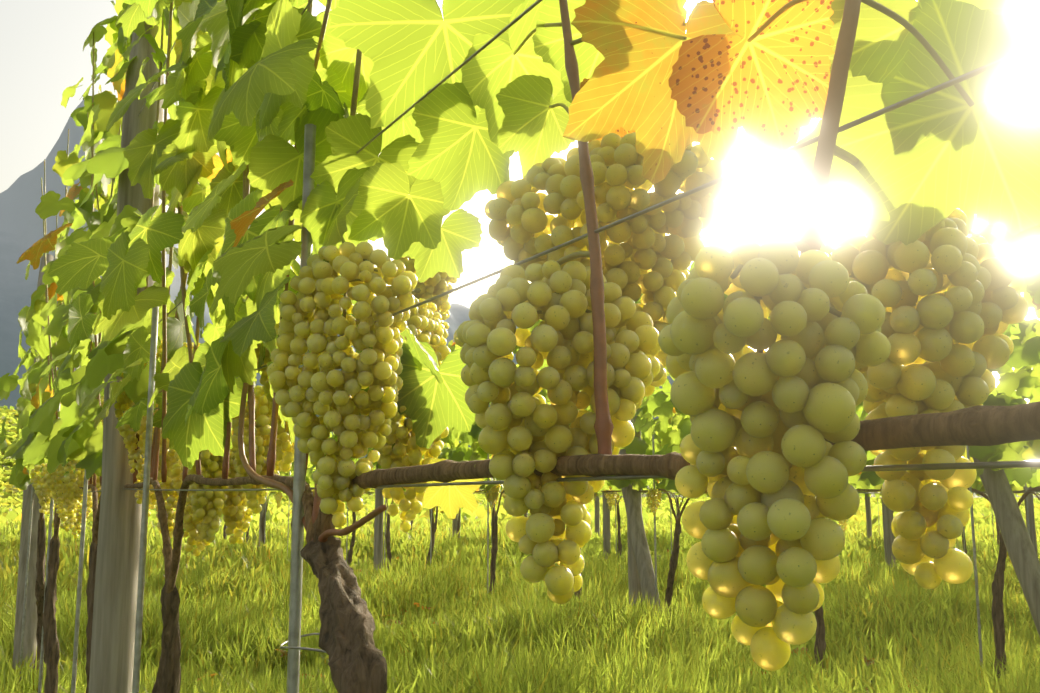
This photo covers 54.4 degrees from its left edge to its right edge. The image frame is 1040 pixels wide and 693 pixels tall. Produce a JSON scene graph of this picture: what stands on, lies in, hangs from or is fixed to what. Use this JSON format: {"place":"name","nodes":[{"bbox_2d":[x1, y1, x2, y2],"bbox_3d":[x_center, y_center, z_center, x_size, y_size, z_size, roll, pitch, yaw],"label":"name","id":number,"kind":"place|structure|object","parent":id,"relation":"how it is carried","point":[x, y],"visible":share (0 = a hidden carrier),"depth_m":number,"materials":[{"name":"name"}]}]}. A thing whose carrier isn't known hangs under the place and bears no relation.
{"place":"outdoors","nodes":[
{"label":"outdoors","id":0,"kind":"place"},
{"bbox_2d":[0,100,673,457],"bbox_3d":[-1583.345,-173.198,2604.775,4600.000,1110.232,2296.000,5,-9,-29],"label":"mountain ridge","id":1,"kind":"structure","parent":0,"point":[21,226],"depth_m":2449.13,"materials":[{"name":"grey stone"}]},
{"bbox_2d":[0,550,1039,692],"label":"grass","id":2,"kind":"structure","parent":0,"point":[901,626],"depth_m":5.20,"materials":[{"name":"green plant"}]},
{"bbox_2d":[0,515,1039,591],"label":"grass","id":3,"kind":"structure","parent":0,"point":[465,549],"depth_m":13.12,"materials":[{"name":"green plant"}]},
{"bbox_2d":[0,408,1039,525],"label":"vine foliage","id":4,"kind":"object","parent":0,"point":[11,498],"depth_m":38.15,"materials":[{"name":"green plant"}]},
{"bbox_2d":[0,454,1039,685],"bbox_3d":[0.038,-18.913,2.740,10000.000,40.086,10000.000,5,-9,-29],"label":"meadow ground","id":5,"kind":"structure","parent":0,"point":[872,495],"depth_m":232.08,"materials":[{"name":"green plant"}]},
{"bbox_2d":[0,405,16,409],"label":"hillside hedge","id":6,"kind":"object","parent":5,"relation":"on","point":[6,408],"depth_m":126.10,"materials":[{"name":"green plant"}]},
{"bbox_2d":[32,500,1006,692],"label":"vine trunks","id":7,"kind":"object","parent":5,"relation":"on","point":[357,663],"visible":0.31,"depth_m":1.80,"materials":[{"name":"brown wood"}]},
{"bbox_2d":[19,124,1029,692],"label":"trellis stakes","id":8,"kind":"object","parent":5,"relation":"on","point":[295,608],"visible":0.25,"depth_m":1.82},
{"bbox_2d":[12,21,1039,692],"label":"wood trellis posts","id":9,"kind":"object","parent":5,"relation":"on","point":[116,597],"visible":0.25,"depth_m":2.42,"materials":[{"name":"grey wood"}]},
{"bbox_2d":[53,0,1039,652],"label":"trellis wires","id":10,"kind":"object","parent":9,"relation":"attached to","point":[863,120],"visible":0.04,"depth_m":0.57,"materials":[{"name":"grey metal"}]},
{"bbox_2d":[40,401,1039,593],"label":"vine canes","id":11,"kind":"object","parent":10,"relation":"attached to","point":[980,425],"visible":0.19,"depth_m":0.59,"materials":[{"name":"brown wood"}]},
{"bbox_2d":[41,0,979,541],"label":"vine shoots","id":12,"kind":"object","parent":11,"relation":"attached to","point":[811,232],"visible":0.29,"depth_m":0.66,"materials":[{"name":"brown plant"}]},
{"bbox_2d":[0,0,1039,692],"bbox_3d":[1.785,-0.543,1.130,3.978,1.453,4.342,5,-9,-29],"label":"vine leaves","id":13,"kind":"object","parent":12,"relation":"attached to","point":[251,88],"visible":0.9,"depth_m":0.98,"materials":[{"name":"green plant"}]},
{"bbox_2d":[30,132,1028,670],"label":"grape bunches","id":14,"kind":"object","parent":11,"relation":"hanging from","point":[770,468],"visible":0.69,"depth_m":0.62,"materials":[{"name":"green food"}]},
{"bbox_2d":[0,0,1039,402],"label":"sky","id":15,"kind":"structure","parent":0,"point":[42,55],"materials":[{"name":"white"}]}
]}

